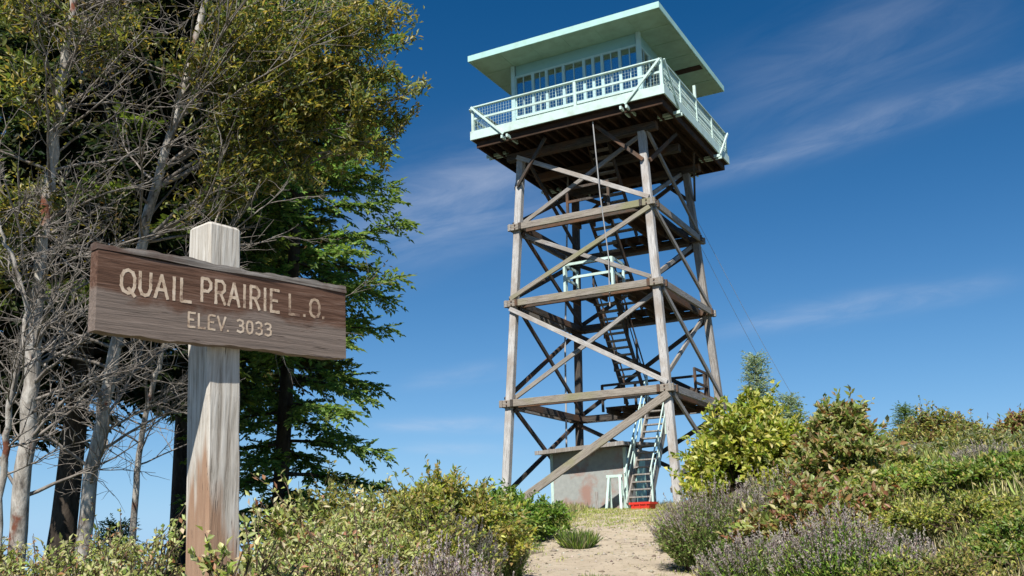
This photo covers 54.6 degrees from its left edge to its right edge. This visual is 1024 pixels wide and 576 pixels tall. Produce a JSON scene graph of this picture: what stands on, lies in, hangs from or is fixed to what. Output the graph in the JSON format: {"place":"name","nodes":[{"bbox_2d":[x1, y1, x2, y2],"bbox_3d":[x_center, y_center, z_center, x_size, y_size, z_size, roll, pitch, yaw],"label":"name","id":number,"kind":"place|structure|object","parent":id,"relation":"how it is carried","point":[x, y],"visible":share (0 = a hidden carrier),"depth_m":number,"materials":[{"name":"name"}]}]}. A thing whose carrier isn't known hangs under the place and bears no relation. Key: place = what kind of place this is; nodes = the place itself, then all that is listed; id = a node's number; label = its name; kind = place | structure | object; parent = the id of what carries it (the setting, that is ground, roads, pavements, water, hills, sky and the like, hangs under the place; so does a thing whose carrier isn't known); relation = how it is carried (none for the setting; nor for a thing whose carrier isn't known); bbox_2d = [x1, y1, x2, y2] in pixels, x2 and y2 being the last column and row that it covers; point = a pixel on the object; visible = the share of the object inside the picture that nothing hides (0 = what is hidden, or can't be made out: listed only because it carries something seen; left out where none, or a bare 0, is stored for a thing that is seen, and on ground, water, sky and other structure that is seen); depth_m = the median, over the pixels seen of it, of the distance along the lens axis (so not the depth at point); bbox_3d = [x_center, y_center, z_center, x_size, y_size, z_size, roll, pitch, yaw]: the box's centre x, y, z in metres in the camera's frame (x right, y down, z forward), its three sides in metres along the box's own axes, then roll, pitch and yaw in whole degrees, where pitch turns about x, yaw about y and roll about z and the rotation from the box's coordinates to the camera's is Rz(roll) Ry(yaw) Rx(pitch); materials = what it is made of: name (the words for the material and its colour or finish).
{"place":"outdoors","nodes":[
{"label":"outdoors","id":0,"kind":"place"},
{"bbox_2d":[0,0,1023,573],"label":"sky","id":1,"kind":"structure","parent":0,"point":[865,217],"materials":[{"name":"blue"}]},
{"bbox_2d":[31,434,1023,575],"bbox_3d":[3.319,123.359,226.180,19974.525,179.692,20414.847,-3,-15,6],"label":"ground","id":2,"kind":"structure","parent":0,"point":[882,538],"depth_m":11.16,"materials":[{"name":"plant"}]},
{"bbox_2d":[0,536,46,575],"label":"leafy shrub","id":3,"kind":"object","parent":2,"relation":"on","point":[12,553],"visible":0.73,"depth_m":7.96,"materials":[{"name":"green plant"}]},
{"bbox_2d":[0,152,129,545],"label":"bare tree","id":4,"kind":"object","parent":2,"relation":"on","point":[21,349],"visible":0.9,"depth_m":8.41,"materials":[{"name":"grey plant"}]},
{"bbox_2d":[0,518,129,575],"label":"leafy shrub","id":5,"kind":"object","parent":2,"relation":"on","point":[48,567],"visible":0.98,"depth_m":7.14,"materials":[{"name":"green plant"}]},
{"bbox_2d":[0,0,134,452],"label":"conifer tree","id":6,"kind":"object","parent":2,"relation":"on","point":[16,426],"visible":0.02,"depth_m":15.79,"materials":[{"name":"plant"}]},
{"bbox_2d":[91,513,148,574],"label":"leafy shrub","id":7,"kind":"object","parent":2,"relation":"on","point":[114,530],"visible":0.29,"depth_m":15.94,"materials":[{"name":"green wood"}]},
{"bbox_2d":[73,496,178,575],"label":"leafy shrub","id":8,"kind":"object","parent":2,"relation":"on","point":[121,549],"visible":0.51,"depth_m":8.52,"materials":[{"name":"green plant"}]},
{"bbox_2d":[0,0,264,575],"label":"bare tree","id":9,"kind":"object","parent":2,"relation":"on","point":[35,19],"visible":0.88,"depth_m":9.54,"materials":[{"name":"grey plant"}]},
{"bbox_2d":[87,502,185,575],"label":"leafy shrub","id":10,"kind":"object","parent":2,"relation":"on","point":[160,561],"visible":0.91,"depth_m":5.91,"materials":[{"name":"green plant"}]},
{"bbox_2d":[41,189,259,574],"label":"bare tree","id":11,"kind":"object","parent":2,"relation":"on","point":[135,493],"visible":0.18,"depth_m":11.96,"materials":[{"name":"grey plant"}]},
{"bbox_2d":[0,0,303,574],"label":"conifer tree","id":12,"kind":"object","parent":2,"relation":"on","point":[64,516],"visible":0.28,"depth_m":13.49,"materials":[{"name":"plant"}]},
{"bbox_2d":[0,0,432,574],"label":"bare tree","id":13,"kind":"object","parent":2,"relation":"on","point":[298,117],"visible":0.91,"depth_m":10.98,"materials":[{"name":"green plant"}]},
{"bbox_2d":[88,222,346,575],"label":"wooden sign","id":14,"kind":"object","parent":2,"relation":"on","point":[212,304],"visible":0.98,"depth_m":4.12,"materials":[{"name":"brown wood"}]},
{"bbox_2d":[181,513,260,575],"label":"leafy shrub","id":15,"kind":"object","parent":2,"relation":"on","point":[211,567],"visible":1,"depth_m":3.31,"materials":[{"name":"green plant"}]},
{"bbox_2d":[61,0,392,573],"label":"conifer tree","id":16,"kind":"object","parent":2,"relation":"on","point":[179,480],"visible":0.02,"depth_m":22.05,"materials":[{"name":"green plant"}]},
{"bbox_2d":[241,512,310,575],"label":"leafy shrub","id":17,"kind":"object","parent":2,"relation":"on","point":[266,563],"visible":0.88,"depth_m":4.93,"materials":[{"name":"green plant"}]},
{"bbox_2d":[152,0,423,547],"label":"conifer tree","id":18,"kind":"object","parent":2,"relation":"on","point":[285,419],"visible":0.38,"depth_m":16.86,"materials":[{"name":"green plant"}]},
{"bbox_2d":[239,470,384,575],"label":"leafy shrub","id":19,"kind":"object","parent":2,"relation":"on","point":[280,527],"visible":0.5,"depth_m":6.86,"materials":[{"name":"green plant"}]},
{"bbox_2d":[256,459,391,556],"bbox_3d":[-2.028,2.951,12.036,2.259,1.736,1.787,3,-15,-15],"label":"leafy shrub","id":20,"kind":"object","parent":2,"relation":"on","point":[331,501],"visible":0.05,"depth_m":11.99,"materials":[{"name":"green plant"}]},
{"bbox_2d":[258,503,398,575],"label":"leafy shrub","id":21,"kind":"object","parent":2,"relation":"on","point":[326,561],"visible":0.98,"depth_m":5.55,"materials":[{"name":"green plant"}]},
{"bbox_2d":[284,480,474,565],"bbox_3d":[-1.411,3.053,11.417,2.506,1.683,2.123,-9,-16,26],"label":"leafy shrub","id":22,"kind":"object","parent":2,"relation":"on","point":[400,513],"visible":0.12,"depth_m":11.38,"materials":[{"name":"green plant"}]},
{"bbox_2d":[279,473,494,575],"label":"leafy shrub","id":23,"kind":"object","parent":2,"relation":"on","point":[405,553],"visible":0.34,"depth_m":8.02,"materials":[{"name":"green plant"}]},
{"bbox_2d":[368,532,407,575],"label":"flowering shrub","id":24,"kind":"object","parent":2,"relation":"on","point":[387,569],"visible":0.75,"depth_m":6.54,"materials":[{"name":"plant"}]},
{"bbox_2d":[374,478,501,575],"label":"leafy shrub","id":25,"kind":"object","parent":2,"relation":"on","point":[438,525],"visible":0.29,"depth_m":10.34,"materials":[{"name":"green plant"}]},
{"bbox_2d":[392,518,485,575],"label":"flowering shrub","id":26,"kind":"object","parent":2,"relation":"on","point":[433,571],"visible":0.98,"depth_m":7.12,"materials":[{"name":"plant"}]},
{"bbox_2d":[361,454,540,569],"bbox_3d":[-0.860,3.011,12.419,2.420,1.907,2.164,-3,-15,6],"label":"leafy shrub","id":27,"kind":"object","parent":2,"relation":"on","point":[477,503],"visible":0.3,"depth_m":12.24,"materials":[{"name":"green plant"}]},
{"bbox_2d":[427,499,508,575],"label":"flowering shrub","id":28,"kind":"object","parent":2,"relation":"on","point":[479,547],"visible":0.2,"depth_m":11.31,"materials":[{"name":"plant"}]},
{"bbox_2d":[463,557,514,575],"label":"flowering shrub","id":29,"kind":"object","parent":2,"relation":"on","point":[485,571],"visible":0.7,"depth_m":7.54,"materials":[{"name":"purple plant"}]},
{"bbox_2d":[481,530,533,575],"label":"shrub","id":30,"kind":"object","parent":2,"relation":"on","point":[517,567],"visible":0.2,"depth_m":12.28,"materials":[{"name":"green plant"}]},
{"bbox_2d":[487,491,540,548],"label":"leafy shrub","id":31,"kind":"object","parent":2,"relation":"on","point":[515,515],"visible":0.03,"depth_m":16.98,"materials":[{"name":"green plant"}]},
{"bbox_2d":[490,477,580,541],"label":"leafy shrub","id":32,"kind":"object","parent":2,"relation":"on","point":[544,514],"visible":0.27,"depth_m":18.37,"materials":[{"name":"green plant"}]},
{"bbox_2d":[134,444,1023,575],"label":"green weeds","id":33,"kind":"object","parent":2,"relation":"on","point":[946,500],"visible":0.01,"depth_m":11.19,"materials":[{"name":"green plant"}]},
{"bbox_2d":[534,441,656,508],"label":"storage shed","id":34,"kind":"structure","parent":2,"relation":"on","point":[583,481],"depth_m":31.93,"materials":[{"name":"paint"}]},
{"bbox_2d":[636,458,646,501],"bbox_3d":[4.219,6.505,32.304,0.057,1.950,0.850,-9,-16,27],"label":"door","id":35,"kind":"structure","parent":34,"relation":"in","point":[641,463],"depth_m":32.35,"materials":[{"name":"green paint"}]},
{"bbox_2d":[595,492,597,508],"bbox_3d":[2.496,6.351,29.252,0.090,0.671,0.090,-1,-14,7],"label":"wooden stake","id":36,"kind":"object","parent":2,"relation":"on","point":[596,499],"visible":0.65,"depth_m":29.23,"materials":[{"name":"white wood"}]},
{"bbox_2d":[605,474,626,508],"bbox_3d":[3.099,6.161,29.736,0.542,1.100,0.583,-7,-16,22],"label":"sawhorse","id":37,"kind":"object","parent":2,"relation":"on","point":[609,491],"visible":0.79,"depth_m":29.75,"materials":[{"name":"white paint"}]},
{"bbox_2d":[468,1,806,506],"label":"lookout tower","id":38,"kind":"structure","parent":2,"relation":"on","point":[601,107],"depth_m":33.74,"materials":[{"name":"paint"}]},
{"bbox_2d":[515,72,533,118],"bbox_3d":[0.442,-6.791,35.039,0.722,1.610,0.090,-9,-16,27],"label":"window","id":39,"kind":"structure","parent":38,"relation":"in","point":[523,83],"depth_m":35.06,"materials":[{"name":"blue glass"}]},
{"bbox_2d":[532,68,546,112],"bbox_3d":[0.996,-6.881,34.752,0.538,1.610,0.090,-9,-16,27],"label":"window","id":40,"kind":"structure","parent":38,"relation":"in","point":[539,77],"depth_m":34.79,"materials":[{"name":"teal paint"}]},
{"bbox_2d":[546,64,563,109],"bbox_3d":[1.519,-6.966,34.481,0.652,1.610,0.090,-9,-16,27],"label":"window","id":41,"kind":"structure","parent":38,"relation":"in","point":[554,75],"depth_m":34.52,"materials":[{"name":"blue glass"}]},
{"bbox_2d":[563,58,584,105],"bbox_3d":[2.175,-7.056,34.202,0.781,1.610,0.200,-9,-16,27],"label":"window","id":42,"kind":"structure","parent":38,"relation":"in","point":[573,70],"depth_m":34.20,"materials":[{"name":"blue glass"}]},
{"bbox_2d":[583,56,593,100],"bbox_3d":[2.640,-7.147,33.901,0.338,1.610,0.090,-9,-16,27],"label":"window","id":43,"kind":"structure","parent":38,"relation":"in","point":[587,62],"depth_m":33.95,"materials":[{"name":"blue glass"}]},
{"bbox_2d":[592,53,603,97],"bbox_3d":[2.937,-7.196,33.747,0.338,1.610,0.090,-9,-16,27],"label":"window","id":44,"kind":"structure","parent":38,"relation":"in","point":[596,59],"depth_m":33.81,"materials":[{"name":"blue glass"}]},
{"bbox_2d":[601,49,620,95],"bbox_3d":[3.396,-7.254,33.570,0.647,1.610,0.200,-9,-16,27],"label":"window","id":45,"kind":"structure","parent":38,"relation":"in","point":[610,59],"depth_m":33.63,"materials":[{"name":"blue glass"}]},
{"bbox_2d":[619,44,637,91],"bbox_3d":[3.947,-7.359,33.224,0.664,1.610,0.090,-9,-16,27],"label":"window","id":46,"kind":"structure","parent":38,"relation":"in","point":[622,51],"depth_m":33.33,"materials":[{"name":"teal paint"}]},
{"bbox_2d":[641,46,650,87],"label":"window","id":47,"kind":"structure","parent":38,"relation":"in","point":[645,56],"depth_m":33.65,"materials":[{"name":"teal paint"}]},
{"bbox_2d":[649,55,659,86],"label":"window","id":48,"kind":"structure","parent":38,"relation":"in","point":[657,82],"depth_m":34.40,"materials":[{"name":"teal paint"}]},
{"bbox_2d":[649,513,681,550],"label":"flowering shrub","id":49,"kind":"object","parent":2,"relation":"on","point":[659,528],"visible":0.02,"depth_m":15.51,"materials":[{"name":"plant"}]},
{"bbox_2d":[644,468,772,572],"bbox_3d":[2.878,3.182,13.442,2.159,1.454,1.702,-3,-15,6],"label":"flowering shrub","id":50,"kind":"object","parent":2,"relation":"on","point":[687,536],"visible":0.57,"depth_m":13.12,"materials":[{"name":"green leaf"},{"name":"purple flower petals"},{"name":"brown twig"}]},
{"bbox_2d":[681,467,757,509],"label":"leafy shrub","id":51,"kind":"object","parent":2,"relation":"on","point":[730,485],"visible":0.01,"depth_m":19.16,"materials":[{"name":"green plant"}]},
{"bbox_2d":[664,380,808,507],"bbox_3d":[4.491,3.163,18.843,3.116,2.789,2.932,4,-16,-19],"label":"leafy shrub","id":52,"kind":"object","parent":2,"relation":"on","point":[736,438],"visible":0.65,"depth_m":18.41,"materials":[{"name":"green plant"}]},
{"bbox_2d":[690,519,800,575],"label":"flowering shrub","id":53,"kind":"object","parent":2,"relation":"on","point":[749,560],"visible":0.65,"depth_m":10.36,"materials":[{"name":"green leaf"},{"name":"purple flower petals"},{"name":"brown twig"}]},
{"bbox_2d":[738,350,786,418],"bbox_3d":[5.378,3.118,21.567,1.476,3.602,1.439,-3,-15,6],"label":"conifer tree","id":54,"kind":"object","parent":2,"relation":"on","point":[754,373],"visible":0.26,"depth_m":21.77,"materials":[{"name":"green plant"}]},
{"bbox_2d":[728,464,813,504],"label":"flowering shrub","id":55,"kind":"object","parent":2,"relation":"on","point":[769,483],"visible":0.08,"depth_m":15.52,"materials":[{"name":"plant"}]},
{"bbox_2d":[775,390,810,429],"bbox_3d":[6.391,3.454,22.499,1.701,2.357,1.754,-3,-15,6],"label":"conifer tree","id":56,"kind":"object","parent":2,"relation":"on","point":[792,402],"visible":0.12,"depth_m":22.60,"materials":[{"name":"green plant"}]},
{"bbox_2d":[716,469,909,548],"bbox_3d":[3.794,2.869,12.653,2.490,1.091,2.316,3,-15,-17],"label":"leafy shrub","id":57,"kind":"object","parent":2,"relation":"on","point":[800,496],"visible":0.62,"depth_m":12.27,"materials":[{"name":"green plant"}]},
{"bbox_2d":[751,385,909,491],"bbox_3d":[5.305,2.519,15.762,2.442,2.065,2.222,8,-17,-33],"label":"leafy shrub","id":58,"kind":"object","parent":2,"relation":"on","point":[842,435],"visible":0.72,"depth_m":15.40,"materials":[{"name":"green plant"}]},
{"bbox_2d":[767,488,904,575],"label":"flowering shrub","id":59,"kind":"object","parent":2,"relation":"on","point":[820,554],"visible":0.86,"depth_m":9.39,"materials":[{"name":"green leaf"},{"name":"purple flower petals"},{"name":"brown twig"}]},
{"bbox_2d":[837,476,919,507],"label":"leafy shrub","id":60,"kind":"object","parent":2,"relation":"on","point":[880,485],"visible":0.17,"depth_m":12.58,"materials":[{"name":"green plant"}]},
{"bbox_2d":[840,542,922,575],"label":"leafy shrub","id":61,"kind":"object","parent":2,"relation":"on","point":[894,564],"visible":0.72,"depth_m":8.24,"materials":[{"name":"green plant"}]},
{"bbox_2d":[829,445,937,485],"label":"leafy shrub","id":62,"kind":"object","parent":2,"relation":"on","point":[880,460],"visible":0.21,"depth_m":14.98,"materials":[{"name":"green plant"}]},
{"bbox_2d":[887,437,912,451],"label":"leafy shrub","id":63,"kind":"object","parent":2,"relation":"on","point":[894,445],"depth_m":19.08,"materials":[{"name":"green plant"}]},
{"bbox_2d":[827,454,973,495],"bbox_3d":[5.407,2.608,13.257,2.467,0.695,2.785,4,-16,-21],"label":"leafy shrub","id":64,"kind":"object","parent":2,"relation":"on","point":[909,472],"visible":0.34,"depth_m":12.75,"materials":[{"name":"green plant"}]},
{"bbox_2d":[887,401,918,439],"bbox_3d":[11.002,4.131,27.589,1.506,2.018,1.474,-3,-15,6],"label":"conifer tree","id":65,"kind":"object","parent":2,"relation":"on","point":[907,411],"visible":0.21,"depth_m":27.73,"materials":[{"name":"green plant"}]},
{"bbox_2d":[869,526,949,569],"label":"flowering shrub","id":66,"kind":"object","parent":2,"relation":"on","point":[919,548],"visible":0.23,"depth_m":8.91,"materials":[{"name":"green leaf"},{"name":"purple flower petals"},{"name":"brown twig"}]},
{"bbox_2d":[892,439,932,453],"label":"flowering shrub","id":67,"kind":"object","parent":2,"relation":"on","point":[901,450],"visible":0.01,"depth_m":17.72,"materials":[{"name":"plant"}]},
{"bbox_2d":[878,395,985,445],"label":"leafy shrub","id":68,"kind":"object","parent":2,"relation":"on","point":[933,425],"visible":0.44,"depth_m":25.22,"materials":[{"name":"green plant"}]},
{"bbox_2d":[847,532,1023,575],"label":"leafy shrub","id":69,"kind":"object","parent":2,"relation":"on","point":[952,561],"visible":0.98,"depth_m":8.01,"materials":[{"name":"green plant"}]},
{"bbox_2d":[856,480,1023,540],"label":"leafy shrub","id":70,"kind":"object","parent":2,"relation":"on","point":[912,515],"visible":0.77,"depth_m":10.22,"materials":[{"name":"green plant"}]},
{"bbox_2d":[887,418,1023,456],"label":"leafy shrub","id":71,"kind":"object","parent":2,"relation":"on","point":[947,442],"visible":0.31,"depth_m":16.94,"materials":[{"name":"green plant"}]},
{"bbox_2d":[916,441,1023,492],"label":"leafy shrub","id":72,"kind":"object","parent":2,"relation":"on","point":[964,472],"visible":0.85,"depth_m":11.38,"materials":[{"name":"green plant"}]},
{"bbox_2d":[941,439,1023,461],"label":"flowering shrub","id":73,"kind":"object","parent":2,"relation":"on","point":[977,452],"visible":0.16,"depth_m":14.20,"materials":[{"name":"plant"}]},
{"bbox_2d":[948,509,1023,567],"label":"leafy shrub","id":74,"kind":"object","parent":2,"relation":"on","point":[994,538],"visible":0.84,"depth_m":8.50,"materials":[{"name":"green plant"}]},
{"bbox_2d":[970,403,1023,435],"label":"leafy shrub","id":75,"kind":"object","parent":2,"relation":"on","point":[1014,422],"visible":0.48,"depth_m":22.32,"materials":[{"name":"green plant"}]},
{"bbox_2d":[523,509,693,575],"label":"path","id":76,"kind":"structure","parent":0,"point":[572,564],"depth_m":15.23,"materials":[{"name":"beige sand"}]},
{"bbox_2d":[553,528,605,548],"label":"grass tuft","id":77,"kind":"object","parent":76,"relation":"on","point":[585,539],"visible":0.89,"depth_m":16.79,"materials":[{"name":"green plant"}]},
{"bbox_2d":[524,509,691,575],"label":"pebbles","id":78,"kind":"object","parent":76,"relation":"on","point":[603,553],"visible":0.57,"depth_m":15.93,"materials":[{"name":"beige gravel"}]},
{"bbox_2d":[522,507,698,575],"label":"path grass","id":79,"kind":"structure","parent":76,"relation":"on","point":[601,511],"depth_m":23.87,"materials":[{"name":"yellow plant"}]},
{"bbox_2d":[629,502,657,508],"bbox_3d":[3.661,6.097,27.663,0.660,0.242,0.460,-11,-17,33],"label":"plastic crate","id":80,"kind":"object","parent":76,"relation":"on","point":[644,505],"visible":0.81,"depth_m":27.50,"materials":[{"name":"red plastic"}]}
]}

